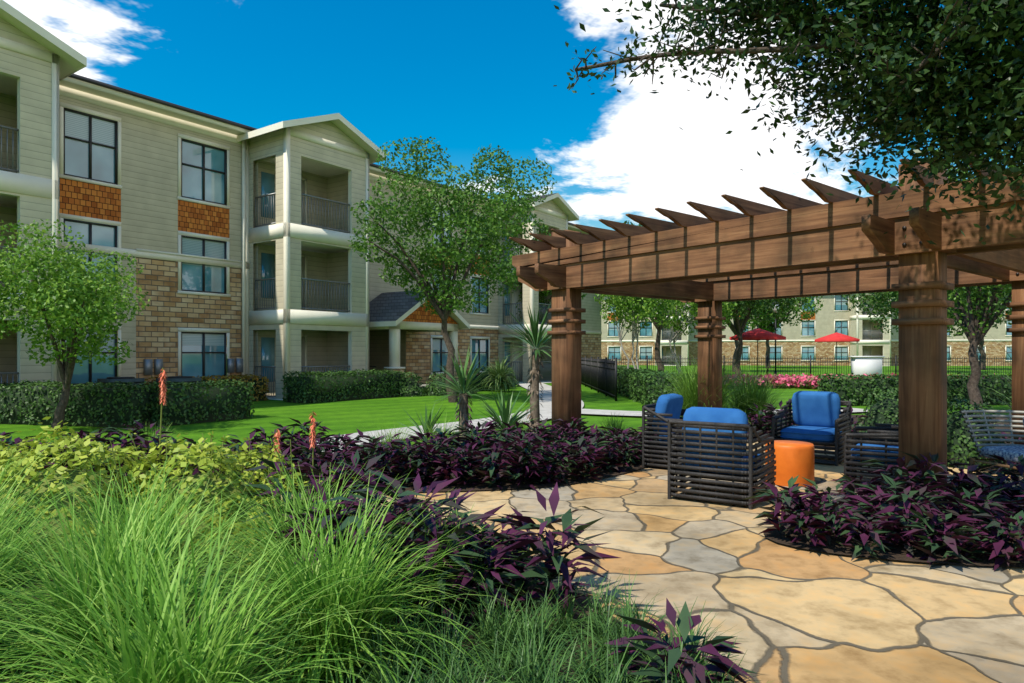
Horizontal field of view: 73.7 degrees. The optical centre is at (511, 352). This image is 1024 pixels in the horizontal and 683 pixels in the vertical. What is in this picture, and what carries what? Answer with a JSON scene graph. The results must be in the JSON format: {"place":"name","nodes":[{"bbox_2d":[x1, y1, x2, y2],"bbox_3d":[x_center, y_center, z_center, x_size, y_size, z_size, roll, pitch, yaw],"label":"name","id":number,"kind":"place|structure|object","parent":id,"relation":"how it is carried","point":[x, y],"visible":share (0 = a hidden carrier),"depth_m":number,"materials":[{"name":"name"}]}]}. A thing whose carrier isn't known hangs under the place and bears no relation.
{"place":"outdoors","nodes":[
{"label":"outdoors","id":0,"kind":"place"},
{"bbox_2d":[59,178,486,323],"bbox_3d":[-2.925,-2.850,28.224,2.500,3.460,27.200,0,0,36],"label":"shingle siding","id":1,"kind":"object","parent":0,"point":[84,199],"visible":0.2,"depth_m":19.12,"materials":[{"name":"orange wood"}]},
{"bbox_2d":[0,125,551,396],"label":"balcony railing","id":2,"kind":"object","parent":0,"point":[264,224],"visible":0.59,"depth_m":22.20,"materials":[{"name":"black metal"}]},
{"bbox_2d":[65,110,486,354],"bbox_3d":[-3.994,-3.167,28.991,0.001,6.507,26.960,0,0,36],"label":"apartment blind","id":3,"kind":"object","parent":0,"point":[77,126],"visible":0.29,"depth_m":19.08,"materials":[{"name":"white plastic"}]},
{"bbox_2d":[0,0,601,399],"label":"building trim","id":4,"kind":"structure","parent":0,"point":[65,60],"depth_m":21.28,"materials":[{"name":"beige paint"}]},
{"bbox_2d":[67,108,555,201],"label":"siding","id":5,"kind":"structure","parent":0,"point":[543,196],"depth_m":29.11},
{"bbox_2d":[64,74,573,384],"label":"window frames","id":6,"kind":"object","parent":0,"point":[132,93],"visible":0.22,"depth_m":20.65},
{"bbox_2d":[0,563,654,682],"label":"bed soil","id":7,"kind":"structure","parent":0,"point":[553,599],"depth_m":3.63,"materials":[{"name":"brown soil"}]},
{"bbox_2d":[0,445,527,682],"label":"ornamental grass","id":8,"kind":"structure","parent":7,"relation":"on","point":[125,620],"depth_m":2.91,"materials":[{"name":"green plant"}]},
{"bbox_2d":[319,565,774,682],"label":"liriope grass","id":9,"kind":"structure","parent":7,"relation":"on","point":[527,649],"depth_m":3.06,"materials":[{"name":"green plant"}]},
{"bbox_2d":[65,139,600,384],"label":"apartment","id":10,"kind":"structure","parent":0,"point":[77,160],"depth_m":21.00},
{"bbox_2d":[119,430,665,492],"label":"bed soil","id":11,"kind":"structure","parent":0,"point":[513,485],"depth_m":7.68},
{"bbox_2d":[104,349,795,463],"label":"fountain grass","id":12,"kind":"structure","parent":11,"relation":"on","point":[744,399],"depth_m":12.60,"materials":[{"name":"green plant"}]},
{"bbox_2d":[369,291,430,321],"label":"roof","id":13,"kind":"structure","parent":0,"point":[391,306],"depth_m":25.41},
{"bbox_2d":[301,180,522,380],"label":"apartment door","id":14,"kind":"structure","parent":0,"point":[517,291],"depth_m":34.51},
{"bbox_2d":[0,354,1011,491],"bbox_3d":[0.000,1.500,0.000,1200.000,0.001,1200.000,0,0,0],"label":"lawn","id":15,"kind":"structure","parent":0,"point":[343,417],"depth_m":17.00,"materials":[{"name":"green plant"}]},
{"bbox_2d":[0,219,149,429],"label":"tree","id":16,"kind":"object","parent":15,"relation":"on","point":[78,299],"visible":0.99,"depth_m":12.41,"materials":[{"name":"green plant"}]},
{"bbox_2d":[96,377,144,388],"bbox_3d":[-10.100,1.070,17.630,0.900,0.860,0.900,0,0,36],"label":"ac unit","id":17,"kind":"object","parent":15,"relation":"on","point":[138,381],"visible":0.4,"depth_m":17.40,"materials":[{"name":"paint"}]},
{"bbox_2d":[0,416,354,578],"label":"chartreuse shrub","id":18,"kind":"object","parent":15,"relation":"on","point":[96,453],"depth_m":4.82,"materials":[{"name":"green plant"}]},
{"bbox_2d":[158,368,313,494],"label":"flower stems","id":19,"kind":"object","parent":18,"relation":"on","point":[273,444],"visible":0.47,"depth_m":5.29,"materials":[{"name":"orange"}]},
{"bbox_2d":[158,369,316,461],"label":"flower spikes","id":20,"kind":"object","parent":18,"relation":"on","point":[164,397],"visible":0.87,"depth_m":5.28,"materials":[{"name":"plant"}]},
{"bbox_2d":[156,376,201,387],"bbox_3d":[-8.809,1.070,18.057,0.900,0.860,0.900,0,0,36],"label":"ac unit","id":21,"kind":"object","parent":15,"relation":"on","point":[174,379],"visible":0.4,"depth_m":17.83,"materials":[{"name":"paint"}]},
{"bbox_2d":[145,373,269,400],"bbox_3d":[-8.895,1.067,20.148,1.172,0.884,3.410,0,0,37],"label":"golden hedge","id":22,"kind":"object","parent":15,"relation":"on","point":[235,377],"visible":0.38,"depth_m":20.73,"materials":[{"name":"green plant"}]},
{"bbox_2d":[0,17,565,398],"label":"apartment siding","id":23,"kind":"object","parent":15,"relation":"on","point":[34,74],"visible":0.52,"depth_m":21.48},
{"bbox_2d":[0,93,600,395],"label":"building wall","id":24,"kind":"structure","parent":15,"relation":"on","point":[149,184],"depth_m":22.14,"materials":[{"name":"beige paint"}]},
{"bbox_2d":[143,358,242,374],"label":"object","id":25,"kind":"structure","parent":24,"relation":"attached to","point":[234,365],"depth_m":19.94,"materials":[{"name":"grey metal"}]},
{"bbox_2d":[347,136,556,402],"bbox_3d":[-1.741,-2.390,20.714,6.137,7.845,6.236,0,0,0],"label":"tree","id":26,"kind":"object","parent":15,"relation":"on","point":[442,251],"visible":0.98,"depth_m":19.82,"materials":[{"name":"green plant"}]},
{"bbox_2d":[395,302,581,444],"bbox_3d":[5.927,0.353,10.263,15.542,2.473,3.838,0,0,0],"label":"yucca","id":27,"kind":"object","parent":15,"relation":"on","point":[538,342],"depth_m":10.62,"materials":[{"name":"green plant"}]},
{"bbox_2d":[0,365,1011,468],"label":"hedges","id":28,"kind":"object","parent":15,"relation":"on","point":[233,394],"visible":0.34,"depth_m":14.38,"materials":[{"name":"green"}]},
{"bbox_2d":[0,400,1023,682],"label":"purple plants","id":29,"kind":"object","parent":15,"relation":"on","point":[984,504],"visible":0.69,"depth_m":5.00,"materials":[{"name":"purple plant"}]},
{"bbox_2d":[512,249,586,323],"bbox_3d":[1.303,-2.081,36.022,4.539,7.191,4.997,0,0,43],"label":"tree","id":30,"kind":"object","parent":15,"relation":"on","point":[546,294],"visible":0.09,"depth_m":34.91,"materials":[{"name":"green plant"}]},
{"bbox_2d":[593,294,691,369],"bbox_3d":[4.738,-1.302,25.036,3.561,5.634,3.879,0,0,0],"label":"myrtle tree","id":31,"kind":"object","parent":15,"relation":"on","point":[636,311],"visible":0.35,"depth_m":24.86,"materials":[{"name":"green plant"}]},
{"bbox_2d":[602,220,692,371],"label":"tree","id":32,"kind":"object","parent":15,"relation":"on","point":[657,347],"visible":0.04,"depth_m":41.93,"materials":[{"name":"green plant"}]},
{"bbox_2d":[646,299,736,373],"bbox_3d":[7.342,-1.400,27.549,4.204,5.839,3.768,0,0,-28],"label":"myrtle tree","id":33,"kind":"object","parent":15,"relation":"on","point":[693,305],"visible":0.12,"depth_m":27.42,"materials":[{"name":"green plant"}]},
{"bbox_2d":[678,297,806,375],"bbox_3d":[11.064,-2.128,32.967,6.126,7.295,5.810,0,0,0],"label":"tree","id":34,"kind":"object","parent":15,"relation":"on","point":[749,308],"visible":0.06,"depth_m":32.63,"materials":[{"name":"green plant"}]},
{"bbox_2d":[478,336,1011,433],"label":"palm fronds","id":35,"kind":"object","parent":15,"relation":"on","point":[499,376],"visible":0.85,"depth_m":25.54,"materials":[{"name":"green plant"}]},
{"bbox_2d":[722,298,790,371],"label":"tree","id":36,"kind":"object","parent":15,"relation":"on","point":[741,318],"visible":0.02,"depth_m":51.91,"materials":[{"name":"green plant"}]},
{"bbox_2d":[729,325,785,375],"bbox_3d":[12.600,0.050,35.000,2.679,2.900,2.679,0,0,22],"label":"umbrella","id":37,"kind":"object","parent":15,"relation":"on","point":[757,334],"visible":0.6,"depth_m":34.17,"materials":[{"name":"red fabric"}]},
{"bbox_2d":[772,302,779,374],"bbox_3d":[13.900,-0.600,36.000,0.457,4.200,0.480,0,0,0],"label":"lamp post","id":38,"kind":"object","parent":15,"relation":"on","point":[775,311],"visible":0.59,"depth_m":35.96,"materials":[{"name":"black metal"}]},
{"bbox_2d":[738,296,823,367],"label":"tree","id":39,"kind":"object","parent":15,"relation":"on","point":[770,326],"visible":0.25,"depth_m":63.22,"materials":[{"name":"green plant"}]},
{"bbox_2d":[554,0,1023,244],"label":"oak tree","id":40,"kind":"object","parent":15,"relation":"on","point":[918,93],"visible":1,"depth_m":4.49,"materials":[{"name":"green plant"}]},
{"bbox_2d":[581,355,1010,400],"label":"pool fence","id":41,"kind":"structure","parent":15,"relation":"on","point":[598,375],"depth_m":30.48,"materials":[{"name":"black metal"}]},
{"bbox_2d":[601,294,1011,365],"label":"apartment siding","id":42,"kind":"object","parent":15,"relation":"on","point":[827,315],"visible":0.13,"depth_m":76.72,"materials":[{"name":"beige paint"}]},
{"bbox_2d":[655,293,889,365],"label":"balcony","id":43,"kind":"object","parent":42,"relation":"attached to","point":[852,346],"visible":0.39,"depth_m":74.86,"materials":[{"name":"beige paint"}]},
{"bbox_2d":[601,300,1011,365],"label":"apartment","id":44,"kind":"structure","parent":15,"relation":"on","point":[959,349],"depth_m":76.97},
{"bbox_2d":[667,299,870,364],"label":"apartment door","id":45,"kind":"structure","parent":44,"relation":"attached to","point":[866,328],"depth_m":76.22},
{"bbox_2d":[662,308,881,364],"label":"apartment rail","id":46,"kind":"object","parent":44,"relation":"attached to","point":[870,334],"visible":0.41,"depth_m":74.38,"materials":[{"name":"metal"}]},
{"bbox_2d":[601,288,1011,365],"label":"apartment trim","id":47,"kind":"structure","parent":44,"relation":"attached to","point":[856,317],"depth_m":76.41,"materials":[{"name":"beige paint"}]},
{"bbox_2d":[608,310,1008,320],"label":"apartment shingle","id":48,"kind":"object","parent":44,"relation":"attached to","point":[811,318],"visible":0.12,"depth_m":76.89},
{"bbox_2d":[608,295,1011,359],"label":"windows","id":49,"kind":"structure","parent":44,"relation":"attached to","point":[841,352],"depth_m":76.80,"materials":[{"name":"grey glass"}]},
{"bbox_2d":[609,295,1011,355],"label":"apartment blind","id":50,"kind":"object","parent":44,"relation":"attached to","point":[649,349],"visible":0.29,"depth_m":76.94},
{"bbox_2d":[815,330,859,373],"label":"umbrella","id":51,"kind":"object","parent":15,"relation":"on","point":[836,337],"visible":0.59,"depth_m":40.41,"materials":[{"name":"red fabric"}]},
{"bbox_2d":[722,372,994,388],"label":"flowers","id":52,"kind":"object","parent":15,"relation":"on","point":[804,380],"visible":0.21,"depth_m":28.25,"materials":[{"name":"pink plant"}]},
{"bbox_2d":[844,293,955,334],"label":"tree","id":53,"kind":"object","parent":15,"relation":"on","point":[881,324],"visible":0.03,"depth_m":51.43,"materials":[{"name":"green plant"}]},
{"bbox_2d":[842,285,1010,335],"bbox_3d":[22.706,-2.822,36.387,7.479,8.705,7.870,0,0,-27],"label":"tree","id":54,"kind":"object","parent":15,"relation":"on","point":[861,304],"visible":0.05,"depth_m":36.99,"materials":[{"name":"green plant"}]},
{"bbox_2d":[853,165,1003,329],"bbox_3d":[14.787,-2.493,24.303,6.466,8.059,5.999,0,0,0],"label":"tree","id":55,"kind":"object","parent":15,"relation":"on","point":[883,312],"visible":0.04,"depth_m":24.14,"materials":[{"name":"green plant"}]},
{"bbox_2d":[978,284,1011,369],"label":"tree","id":56,"kind":"object","parent":15,"relation":"on","point":[981,350],"visible":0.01,"depth_m":57.95,"materials":[{"name":"green plant"}]},
{"bbox_2d":[149,383,867,488],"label":"sidewalk","id":57,"kind":"structure","parent":0,"point":[546,410],"depth_m":15.96,"materials":[{"name":"concrete"}]},
{"bbox_2d":[3,0,1023,353],"label":"sky","id":58,"kind":"structure","parent":0,"point":[468,76],"materials":[{"name":"blue"}]},
{"bbox_2d":[281,442,1023,682],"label":"patio paving","id":59,"kind":"structure","parent":0,"point":[798,615],"depth_m":4.28,"materials":[{"name":"beige stone"}]},
{"bbox_2d":[642,393,685,468],"bbox_3d":[2.241,1.026,8.856,0.881,0.949,0.882,0,0,34],"label":"wicker chair","id":60,"kind":"object","parent":59,"relation":"on","point":[663,410],"visible":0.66,"depth_m":8.71,"materials":[{"name":"wicker"}]},
{"bbox_2d":[667,407,775,509],"bbox_3d":[2.144,1.026,6.991,0.882,0.949,0.881,0,0,34],"label":"wicker chair","id":61,"kind":"object","parent":59,"relation":"on","point":[713,442],"visible":0.96,"depth_m":6.68,"materials":[{"name":"wicker"}]},
{"bbox_2d":[509,152,1023,502],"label":"pergola","id":62,"kind":"object","parent":59,"relation":"on","point":[840,243],"visible":0.97,"depth_m":7.39,"materials":[{"name":"brown wood"}]},
{"bbox_2d":[765,440,814,486],"bbox_3d":[3.150,1.265,7.750,0.520,0.470,0.520,0,0,0],"label":"stool","id":63,"kind":"object","parent":59,"relation":"on","point":[794,459],"visible":0.64,"depth_m":7.53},
{"bbox_2d":[770,391,851,465],"bbox_3d":[4.156,1.026,9.458,0.882,0.949,0.881,0,0,37],"label":"wicker chair","id":64,"kind":"object","parent":59,"relation":"on","point":[818,417],"visible":0.77,"depth_m":9.44,"materials":[{"name":"fabric"}]},
{"bbox_2d":[844,419,897,489],"bbox_3d":[4.209,1.026,7.544,0.881,0.949,0.882,0,0,33],"label":"wicker chair","id":65,"kind":"object","parent":59,"relation":"on","point":[870,444],"visible":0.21,"depth_m":7.33,"materials":[{"name":"dark wicker"},{"name":"blue fabric"}]},
{"bbox_2d":[763,521,1023,566],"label":"island bed soil","id":66,"kind":"structure","parent":59,"relation":"on","point":[899,552],"depth_m":5.05,"materials":[{"name":"brown soil"}]},
{"bbox_2d":[959,409,1023,478],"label":"side chair","id":67,"kind":"object","parent":59,"relation":"on","point":[1012,452],"visible":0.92,"depth_m":7.36,"materials":[{"name":"dark wicker"},{"name":"blue fabric"}]},
{"bbox_2d":[849,356,884,374],"bbox_3d":[17.250,0.840,33.200,1.500,1.320,0.500,0,0,0],"label":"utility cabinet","id":68,"kind":"object","parent":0,"point":[862,365],"visible":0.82,"depth_m":33.00,"materials":[{"name":"white metal"}]},
{"bbox_2d":[747,415,1020,473],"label":"bed soil","id":69,"kind":"structure","parent":0,"point":[856,420],"depth_m":12.35,"materials":[{"name":"brown soil"}]},
{"bbox_2d":[896,148,1019,414],"bbox_3d":[10.834,-1.778,15.311,5.077,6.578,5.625,0,0,0],"label":"tree","id":70,"kind":"object","parent":69,"relation":"on","point":[976,326],"visible":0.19,"depth_m":15.47,"materials":[{"name":"green plant"}]}
]}

